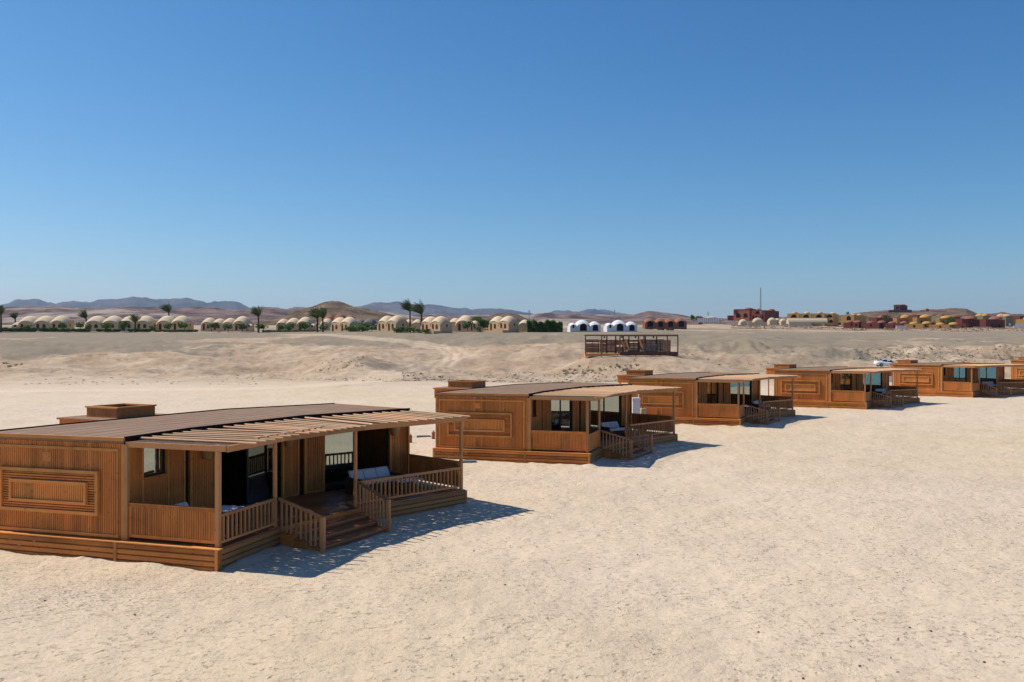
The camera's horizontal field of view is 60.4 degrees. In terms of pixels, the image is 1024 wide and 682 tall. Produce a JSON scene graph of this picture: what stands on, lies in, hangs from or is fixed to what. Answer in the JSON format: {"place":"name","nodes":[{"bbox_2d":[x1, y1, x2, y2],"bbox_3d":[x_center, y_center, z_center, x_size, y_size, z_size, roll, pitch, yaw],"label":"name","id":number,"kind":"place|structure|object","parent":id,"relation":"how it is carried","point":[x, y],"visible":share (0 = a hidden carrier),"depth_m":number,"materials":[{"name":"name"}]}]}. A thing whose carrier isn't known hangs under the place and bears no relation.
{"place":"outdoors","nodes":[
{"label":"outdoors","id":0,"kind":"place"},
{"bbox_2d":[2,296,626,315],"bbox_3d":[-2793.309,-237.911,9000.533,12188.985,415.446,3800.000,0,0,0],"label":"mountains","id":1,"kind":"structure","parent":0,"point":[391,307],"depth_m":8523.70,"materials":[{"name":"stone"}]},
{"bbox_2d":[253,301,414,324],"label":"hill","id":2,"kind":"structure","parent":0,"point":[334,308],"depth_m":679.82,"materials":[{"name":"sand"}]},
{"bbox_2d":[470,312,526,322],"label":"hill","id":3,"kind":"structure","parent":0,"point":[517,317],"depth_m":781.43,"materials":[{"name":"sand"}]},
{"bbox_2d":[0,324,1023,681],"bbox_3d":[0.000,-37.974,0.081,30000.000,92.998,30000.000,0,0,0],"label":"ground","id":4,"kind":"structure","parent":0,"point":[834,544],"depth_m":23.21,"materials":[{"name":"sand"}]},
{"bbox_2d":[0,305,6,331],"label":"palm tree","id":5,"kind":"object","parent":4,"relation":"on","point":[1,310],"visible":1,"depth_m":261.86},
{"bbox_2d":[2,327,36,331],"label":"hedge","id":6,"kind":"object","parent":4,"relation":"on","point":[20,329],"visible":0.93,"depth_m":268.60,"materials":[{"name":"green plant"}]},
{"bbox_2d":[11,316,74,330],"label":"domed house","id":7,"kind":"structure","parent":4,"relation":"on","point":[46,321],"depth_m":282.92,"materials":[{"name":"beige paint"}]},
{"bbox_2d":[38,327,56,331],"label":"hedge","id":8,"kind":"object","parent":4,"relation":"on","point":[46,329],"visible":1,"depth_m":268.65,"materials":[{"name":"green plant"}]},
{"bbox_2d":[55,328,90,331],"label":"hedge","id":9,"kind":"object","parent":4,"relation":"on","point":[75,330],"visible":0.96,"depth_m":268.61,"materials":[{"name":"green plant"}]},
{"bbox_2d":[77,310,87,321],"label":"palm tree","id":10,"kind":"object","parent":4,"relation":"on","point":[83,314],"visible":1,"depth_m":295.73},
{"bbox_2d":[85,316,121,330],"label":"domed house","id":11,"kind":"structure","parent":4,"relation":"on","point":[95,322],"depth_m":282.12,"materials":[{"name":"beige paint"}]},
{"bbox_2d":[100,323,113,330],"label":"shrub","id":12,"kind":"object","parent":4,"relation":"on","point":[107,325],"visible":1,"depth_m":265.81,"materials":[{"name":"green plant"}]},
{"bbox_2d":[96,329,120,331],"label":"hedge","id":13,"kind":"object","parent":4,"relation":"on","point":[109,330],"visible":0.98,"depth_m":268.62,"materials":[{"name":"green plant"}]},
{"bbox_2d":[118,321,129,330],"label":"shrub","id":14,"kind":"object","parent":4,"relation":"on","point":[123,324],"visible":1,"depth_m":265.56,"materials":[{"name":"green plant"}]},
{"bbox_2d":[127,314,141,331],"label":"palm tree","id":15,"kind":"object","parent":4,"relation":"on","point":[134,318],"visible":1,"depth_m":261.78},
{"bbox_2d":[121,316,156,330],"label":"domed house","id":16,"kind":"structure","parent":4,"relation":"on","point":[144,322],"depth_m":280.91,"materials":[{"name":"beige paint"}]},
{"bbox_2d":[127,328,151,331],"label":"hedge","id":17,"kind":"object","parent":4,"relation":"on","point":[140,330],"visible":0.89,"depth_m":268.62,"materials":[{"name":"green plant"}]},
{"bbox_2d":[159,301,171,315],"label":"palm tree","id":18,"kind":"object","parent":4,"relation":"on","point":[167,308],"visible":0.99,"depth_m":289.84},
{"bbox_2d":[156,316,193,329],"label":"domed house","id":19,"kind":"structure","parent":4,"relation":"on","point":[162,321],"depth_m":280.46,"materials":[{"name":"beige paint"}]},
{"bbox_2d":[153,329,197,331],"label":"hedge","id":20,"kind":"object","parent":4,"relation":"on","point":[179,330],"visible":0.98,"depth_m":268.64,"materials":[{"name":"green plant"}]},
{"bbox_2d":[177,322,187,331],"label":"shrub","id":21,"kind":"object","parent":4,"relation":"on","point":[182,324],"visible":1,"depth_m":265.76,"materials":[{"name":"green plant"}]},
{"bbox_2d":[31,362,349,384],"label":"rubble","id":22,"kind":"object","parent":4,"relation":"on","point":[173,381],"visible":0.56,"depth_m":121.18,"materials":[{"name":"stone"}]},
{"bbox_2d":[207,322,218,331],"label":"shrub","id":23,"kind":"object","parent":4,"relation":"on","point":[213,325],"visible":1,"depth_m":265.46,"materials":[{"name":"green plant"}]},
{"bbox_2d":[201,316,254,331],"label":"domed house","id":24,"kind":"structure","parent":4,"relation":"on","point":[241,320],"depth_m":278.43,"materials":[{"name":"beige paint"}]},
{"bbox_2d":[0,403,470,571],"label":"beach cabin","id":25,"kind":"object","parent":4,"relation":"on","point":[119,477],"visible":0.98,"depth_m":23.87,"materials":[{"name":"wood"}]},
{"bbox_2d":[144,448,163,476],"bbox_3d":[-9.635,3.148,23.510,0.060,0.865,0.900,0,0,18],"label":"window","id":26,"kind":"structure","parent":25,"relation":"in","point":[153,458],"depth_m":23.56,"materials":[{"name":"glass"}]},
{"bbox_2d":[221,505,244,540],"bbox_3d":[-7.335,4.678,22.623,0.700,0.750,0.700,0,0,18],"label":"side table","id":27,"kind":"object","parent":25,"relation":"on","point":[225,508],"visible":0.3,"depth_m":22.59,"materials":[{"name":"brown wicker"}]},
{"bbox_2d":[238,442,280,505],"bbox_3d":[-8.089,3.843,26.988,0.070,2.380,2.870,0,0,27],"label":"sliding door","id":28,"kind":"structure","parent":25,"relation":"in","point":[258,460],"depth_m":27.47,"materials":[{"name":"glass"}]},
{"bbox_2d":[325,428,388,489],"bbox_3d":[-5.417,3.851,30.687,2.700,2.380,0.070,0,0,-44],"label":"sliding door","id":29,"kind":"structure","parent":25,"relation":"in","point":[338,447],"depth_m":30.17,"materials":[{"name":"glass"}]},
{"bbox_2d":[345,466,402,494],"bbox_3d":[-4.669,4.709,29.765,0.821,0.720,1.870,0,0,43],"label":"sofa","id":30,"kind":"object","parent":25,"relation":"on","point":[373,473],"visible":0.69,"depth_m":29.70,"materials":[{"name":"fabric"}]},
{"bbox_2d":[392,477,423,492],"bbox_3d":[-3.528,4.879,29.863,0.560,0.380,0.900,0,0,44],"label":"coffee table","id":31,"kind":"object","parent":25,"relation":"on","point":[407,481],"visible":0.54,"depth_m":29.76,"materials":[{"name":"brown wicker"}]},
{"bbox_2d":[249,306,262,332],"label":"palm tree","id":32,"kind":"object","parent":4,"relation":"on","point":[256,312],"visible":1,"depth_m":261.79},
{"bbox_2d":[262,330,320,331],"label":"hedge","id":33,"kind":"object","parent":4,"relation":"on","point":[288,330],"visible":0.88,"depth_m":268.58,"materials":[{"name":"green plant"}]},
{"bbox_2d":[276,317,316,329],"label":"domed house","id":34,"kind":"structure","parent":4,"relation":"on","point":[313,326],"depth_m":274.65,"materials":[{"name":"beige paint"}]},
{"bbox_2d":[299,322,309,331],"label":"shrub","id":35,"kind":"object","parent":4,"relation":"on","point":[302,325],"visible":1,"depth_m":265.86,"materials":[{"name":"green plant"}]},
{"bbox_2d":[307,306,318,331],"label":"palm tree","id":36,"kind":"object","parent":4,"relation":"on","point":[312,313],"visible":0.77,"depth_m":255.81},
{"bbox_2d":[312,307,328,331],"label":"palm tree","id":37,"kind":"object","parent":4,"relation":"on","point":[321,312],"visible":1,"depth_m":251.57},
{"bbox_2d":[320,318,331,330],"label":"domed house","id":38,"kind":"structure","parent":4,"relation":"on","point":[327,321],"depth_m":285.74,"materials":[{"name":"beige paint"}]},
{"bbox_2d":[325,314,354,320],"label":"domed house","id":39,"kind":"structure","parent":4,"relation":"on","point":[332,318],"depth_m":330.06,"materials":[{"name":"red concrete"}]},
{"bbox_2d":[330,317,359,331],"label":"domed house","id":40,"kind":"structure","parent":4,"relation":"on","point":[338,324],"depth_m":258.41,"materials":[{"name":"beige paint"}]},
{"bbox_2d":[354,325,368,330],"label":"shrub","id":41,"kind":"object","parent":4,"relation":"on","point":[363,328],"visible":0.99,"depth_m":251.55,"materials":[{"name":"green plant"}]},
{"bbox_2d":[357,318,376,329],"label":"domed house","id":42,"kind":"structure","parent":4,"relation":"on","point":[371,321],"depth_m":299.32,"materials":[{"name":"grey paint"}]},
{"bbox_2d":[377,315,408,332],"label":"domed house","id":43,"kind":"structure","parent":4,"relation":"on","point":[386,324],"depth_m":237.01,"materials":[{"name":"beige paint"}]},
{"bbox_2d":[398,299,412,331],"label":"palm tree","id":44,"kind":"object","parent":4,"relation":"on","point":[405,304],"visible":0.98,"depth_m":237.71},
{"bbox_2d":[407,319,419,328],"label":"domed house","id":45,"kind":"structure","parent":4,"relation":"on","point":[416,323],"depth_m":261.16,"materials":[{"name":"beige paint"}]},
{"bbox_2d":[407,300,424,325],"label":"palm tree","id":46,"kind":"object","parent":4,"relation":"on","point":[417,307],"visible":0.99,"depth_m":235.82,"materials":[{"name":"plant"}]},
{"bbox_2d":[412,316,451,333],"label":"domed house","id":47,"kind":"structure","parent":4,"relation":"on","point":[439,324],"depth_m":228.62,"materials":[{"name":"beige paint"}]},
{"bbox_2d":[447,318,457,331],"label":"domed house","id":48,"kind":"structure","parent":4,"relation":"on","point":[453,321],"depth_m":248.53,"materials":[{"name":"beige paint"}]},
{"bbox_2d":[287,364,639,382],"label":"rubble","id":49,"kind":"object","parent":4,"relation":"on","point":[441,379],"visible":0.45,"depth_m":130.72,"materials":[{"name":"stone"}]},
{"bbox_2d":[462,321,472,330],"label":"round tree","id":50,"kind":"object","parent":4,"relation":"on","point":[467,325],"visible":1,"depth_m":237.47,"materials":[{"name":"green plant"}]},
{"bbox_2d":[456,315,479,331],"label":"domed house","id":51,"kind":"structure","parent":4,"relation":"on","point":[461,320],"depth_m":244.33,"materials":[{"name":"beige paint"}]},
{"bbox_2d":[472,317,488,331],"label":"round tree","id":52,"kind":"object","parent":4,"relation":"on","point":[483,323],"visible":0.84,"depth_m":245.56,"materials":[{"name":"green plant"}]},
{"bbox_2d":[481,316,518,332],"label":"domed house","id":53,"kind":"structure","parent":4,"relation":"on","point":[500,324],"depth_m":232.85,"materials":[{"name":"beige paint"}]},
{"bbox_2d":[2,347,1023,373],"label":"dry scrub","id":54,"kind":"object","parent":4,"relation":"on","point":[618,366],"visible":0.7,"depth_m":147.76,"materials":[{"name":"plant"}]},
{"bbox_2d":[519,320,526,331],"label":"domed house","id":55,"kind":"structure","parent":4,"relation":"on","point":[522,325],"depth_m":239.71,"materials":[{"name":"beige paint"}]},
{"bbox_2d":[526,319,562,331],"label":"hedge","id":56,"kind":"object","parent":4,"relation":"on","point":[533,325],"visible":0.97,"depth_m":232.99,"materials":[{"name":"green plant"}]},
{"bbox_2d":[433,380,680,464],"bbox_3d":[2.310,3.969,46.485,12.414,3.692,13.228,0,0,17],"label":"beach cabin","id":57,"kind":"object","parent":4,"relation":"on","point":[553,422],"visible":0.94,"depth_m":41.41,"materials":[{"name":"wood"}]},
{"bbox_2d":[551,400,571,437],"bbox_3d":[2.495,3.831,44.980,0.070,2.380,2.870,0,0,26],"label":"sliding door","id":58,"kind":"structure","parent":57,"relation":"in","point":[561,410],"depth_m":45.09,"materials":[{"name":"glass"}]},
{"bbox_2d":[591,396,620,432],"bbox_3d":[5.163,3.839,48.682,2.700,2.380,0.070,0,0,-44],"label":"sliding door","id":59,"kind":"structure","parent":57,"relation":"in","point":[610,407],"depth_m":48.77,"materials":[{"name":"glass"}]},
{"bbox_2d":[600,421,624,436],"bbox_3d":[5.391,4.695,46.828,1.470,0.720,0.821,0,0,-39],"label":"sofa","id":60,"kind":"object","parent":57,"relation":"on","point":[614,427],"visible":0.91,"depth_m":46.64,"materials":[{"name":"fabric"}]},
{"bbox_2d":[567,320,600,331],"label":"domed house","id":61,"kind":"structure","parent":4,"relation":"on","point":[583,326],"depth_m":238.62,"materials":[{"name":"white paint"}]},
{"bbox_2d":[603,320,636,331],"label":"domed house","id":62,"kind":"structure","parent":4,"relation":"on","point":[619,326],"depth_m":238.60,"materials":[{"name":"white paint"}]},
{"bbox_2d":[584,335,677,356],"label":"slatted shelter","id":63,"kind":"object","parent":4,"relation":"on","point":[601,348],"visible":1,"depth_m":152.84,"materials":[{"name":"brown wood"}]},
{"bbox_2d":[632,394,640,429],"bbox_3d":[7.433,4.374,53.015,0.530,2.310,0.492,0,0,-12],"label":"cabinet","id":64,"kind":"object","parent":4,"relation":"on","point":[635,404],"visible":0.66,"depth_m":52.77,"materials":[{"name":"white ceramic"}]},
{"bbox_2d":[642,318,686,328],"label":"domed house","id":65,"kind":"structure","parent":4,"relation":"on","point":[662,323],"depth_m":330.77,"materials":[{"name":"red brick"}]},
{"bbox_2d":[616,370,797,425],"bbox_3d":[14.143,3.992,64.067,12.414,3.692,13.228,0,0,22],"label":"beach cabin","id":66,"kind":"object","parent":4,"relation":"on","point":[710,398],"visible":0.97,"depth_m":59.26,"materials":[{"name":"wood"}]},
{"bbox_2d":[707,382,717,411],"bbox_3d":[14.213,3.855,62.552,0.070,2.380,2.870,0,0,31],"label":"sliding door","id":67,"kind":"structure","parent":66,"relation":"in","point":[712,387],"depth_m":62.73,"materials":[{"name":"glass"}]},
{"bbox_2d":[731,381,750,407],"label":"sliding door","id":68,"kind":"structure","parent":66,"relation":"in","point":[747,385],"depth_m":66.15,"materials":[{"name":"glass"}]},
{"bbox_2d":[752,401,770,410],"bbox_3d":[18.074,4.718,63.840,1.220,0.720,0.821,0,0,-40],"label":"sofa","id":69,"kind":"object","parent":66,"relation":"on","point":[755,403],"visible":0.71,"depth_m":63.60,"materials":[{"name":"fabric"}]},
{"bbox_2d":[697,318,719,322],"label":"glass fence","id":70,"kind":"object","parent":4,"relation":"on","point":[706,320],"visible":1,"depth_m":470.00,"materials":[{"name":"white glass"}]},
{"bbox_2d":[733,310,751,320],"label":"village house","id":71,"kind":"structure","parent":4,"relation":"on","point":[746,315],"depth_m":602.88,"materials":[{"name":"paint"}]},
{"bbox_2d":[752,309,761,319],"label":"village house","id":72,"kind":"structure","parent":4,"relation":"on","point":[756,313],"depth_m":593.13,"materials":[{"name":"paint"}]},
{"bbox_2d":[747,322,766,325],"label":"garden wall","id":73,"kind":"structure","parent":4,"relation":"on","point":[756,323],"depth_m":492.02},
{"bbox_2d":[761,309,778,321],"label":"village house","id":74,"kind":"structure","parent":4,"relation":"on","point":[766,315],"depth_m":594.36,"materials":[{"name":"red paint"}]},
{"bbox_2d":[767,318,776,324],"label":"vaulted house","id":75,"kind":"structure","parent":4,"relation":"on","point":[771,321],"depth_m":515.28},
{"bbox_2d":[787,312,799,324],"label":"village house","id":76,"kind":"structure","parent":4,"relation":"on","point":[794,315],"depth_m":561.61,"materials":[{"name":"yellow paint"}]},
{"bbox_2d":[800,312,811,325],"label":"village house","id":77,"kind":"structure","parent":4,"relation":"on","point":[806,315],"depth_m":561.45,"materials":[{"name":"yellow paint"}]},
{"bbox_2d":[786,318,827,326],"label":"long vault","id":78,"kind":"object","parent":4,"relation":"on","point":[806,322],"visible":0.9,"depth_m":493.84,"materials":[{"name":"paint"}]},
{"bbox_2d":[812,312,824,325],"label":"village house","id":79,"kind":"structure","parent":4,"relation":"on","point":[819,315],"depth_m":561.70,"materials":[{"name":"yellow paint"}]},
{"bbox_2d":[825,312,838,325],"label":"village house","id":80,"kind":"structure","parent":4,"relation":"on","point":[832,318],"depth_m":561.63,"materials":[{"name":"yellow paint"}]},
{"bbox_2d":[765,364,921,409],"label":"beach cabin","id":81,"kind":"object","parent":4,"relation":"on","point":[843,387],"visible":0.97,"depth_m":74.18,"materials":[{"name":"wood"}]},
{"bbox_2d":[840,373,851,396],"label":"sliding door","id":82,"kind":"structure","parent":81,"relation":"in","point":[845,378],"depth_m":77.07,"materials":[{"name":"metal"}]},
{"bbox_2d":[863,373,881,395],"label":"sliding door","id":83,"kind":"structure","parent":81,"relation":"in","point":[876,377],"depth_m":79.94,"materials":[{"name":"glass"}]},
{"bbox_2d":[874,388,889,396],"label":"sofa","id":84,"kind":"object","parent":81,"relation":"on","point":[882,391],"visible":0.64,"depth_m":78.94,"materials":[{"name":"fabric"}]},
{"bbox_2d":[843,320,852,327],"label":"village house","id":85,"kind":"structure","parent":4,"relation":"on","point":[848,324],"depth_m":483.22,"materials":[{"name":"red paint"}]},
{"bbox_2d":[841,314,865,325],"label":"village house","id":86,"kind":"structure","parent":4,"relation":"on","point":[851,317],"depth_m":549.18,"materials":[{"name":"paint"}]},
{"bbox_2d":[684,345,1023,367],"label":"rubble","id":87,"kind":"object","parent":4,"relation":"on","point":[972,355],"visible":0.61,"depth_m":178.30,"materials":[{"name":"stone"}]},
{"bbox_2d":[853,320,861,327],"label":"village house","id":88,"kind":"structure","parent":4,"relation":"on","point":[856,323],"depth_m":478.28,"materials":[{"name":"red paint"}]},
{"bbox_2d":[861,321,885,328],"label":"village house","id":89,"kind":"structure","parent":4,"relation":"on","point":[873,325],"depth_m":475.39,"materials":[{"name":"red paint"}]},
{"bbox_2d":[731,325,1023,331],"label":"rubble","id":90,"kind":"object","parent":4,"relation":"on","point":[855,329],"visible":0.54,"depth_m":433.77,"materials":[{"name":"stone"}]},
{"bbox_2d":[868,314,892,322],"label":"village house","id":91,"kind":"structure","parent":4,"relation":"on","point":[876,319],"depth_m":523.37,"materials":[{"name":"red paint"}]},
{"bbox_2d":[873,359,895,366],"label":"parked car","id":92,"kind":"object","parent":4,"relation":"on","point":[882,362],"visible":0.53,"depth_m":157.27,"materials":[{"name":"white paint"}]},
{"bbox_2d":[885,321,907,328],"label":"village house","id":93,"kind":"structure","parent":4,"relation":"on","point":[891,325],"depth_m":471.12,"materials":[{"name":"red paint"}]},
{"bbox_2d":[893,315,910,323],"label":"village house","id":94,"kind":"structure","parent":4,"relation":"on","point":[907,318],"depth_m":508.19,"materials":[{"name":"paint"}]},
{"bbox_2d":[903,321,931,328],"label":"village house","id":95,"kind":"structure","parent":4,"relation":"on","point":[912,325],"depth_m":467.84,"materials":[{"name":"paint"}]},
{"bbox_2d":[913,314,931,324],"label":"village house","id":96,"kind":"structure","parent":4,"relation":"on","point":[921,319],"depth_m":508.42,"materials":[{"name":"paint"}]},
{"bbox_2d":[934,316,949,324],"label":"village house","id":97,"kind":"structure","parent":4,"relation":"on","point":[940,320],"depth_m":507.24,"materials":[{"name":"paint"}]},
{"bbox_2d":[929,322,958,327],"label":"village house","id":98,"kind":"structure","parent":4,"relation":"on","point":[949,325],"depth_m":464.67,"materials":[{"name":"paint"}]},
{"bbox_2d":[889,360,1023,397],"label":"beach cabin","id":99,"kind":"object","parent":4,"relation":"on","point":[953,379],"visible":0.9,"depth_m":88.21,"materials":[{"name":"wood"}]},
{"bbox_2d":[954,367,966,388],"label":"sliding door","id":100,"kind":"structure","parent":99,"relation":"in","point":[960,374],"depth_m":90.10,"materials":[{"name":"glass"}]},
{"bbox_2d":[978,367,995,383],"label":"sliding door","id":101,"kind":"structure","parent":99,"relation":"in","point":[987,374],"depth_m":92.17,"materials":[{"name":"glass"}]},
{"bbox_2d":[980,381,999,388],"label":"sofa","id":102,"kind":"object","parent":99,"relation":"on","point":[990,383],"visible":0.84,"depth_m":91.17,"materials":[{"name":"fabric"}]},
{"bbox_2d":[955,316,979,327],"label":"village house","id":103,"kind":"structure","parent":4,"relation":"on","point":[972,321],"depth_m":496.15,"materials":[{"name":"red paint"}]},
{"bbox_2d":[975,313,990,318],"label":"village house","id":104,"kind":"structure","parent":4,"relation":"on","point":[983,316],"depth_m":563.13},
{"bbox_2d":[980,316,1004,327],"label":"village house","id":105,"kind":"structure","parent":4,"relation":"on","point":[994,322],"depth_m":493.87,"materials":[{"name":"red paint"}]},
{"bbox_2d":[997,314,1012,326],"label":"village house","id":106,"kind":"structure","parent":4,"relation":"on","point":[1008,318],"depth_m":562.62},
{"bbox_2d":[1009,357,1023,387],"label":"beach cabin","id":107,"kind":"object","parent":4,"relation":"on","point":[1017,372],"visible":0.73,"depth_m":100.64,"materials":[{"name":"wood"}]},
{"bbox_2d":[0,0,1023,318],"label":"sky","id":108,"kind":"structure","parent":0,"point":[681,157],"materials":[{"name":"blue"}]},
{"bbox_2d":[2,306,1023,324],"bbox_3d":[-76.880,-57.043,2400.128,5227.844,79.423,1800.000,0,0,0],"label":"hills","id":109,"kind":"structure","parent":0,"point":[197,315],"depth_m":1764.99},
{"bbox_2d":[785,308,994,324],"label":"hill","id":110,"kind":"structure","parent":0,"point":[963,313],"depth_m":871.12,"materials":[{"name":"sand"}]},
{"bbox_2d":[887,310,911,312],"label":"village house","id":111,"kind":"structure","parent":110,"relation":"on","point":[900,311],"depth_m":893.63,"materials":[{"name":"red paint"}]},
{"bbox_2d":[894,304,907,309],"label":"village house","id":112,"kind":"structure","parent":110,"relation":"on","point":[901,307],"depth_m":903.88,"materials":[{"name":"red paint"}]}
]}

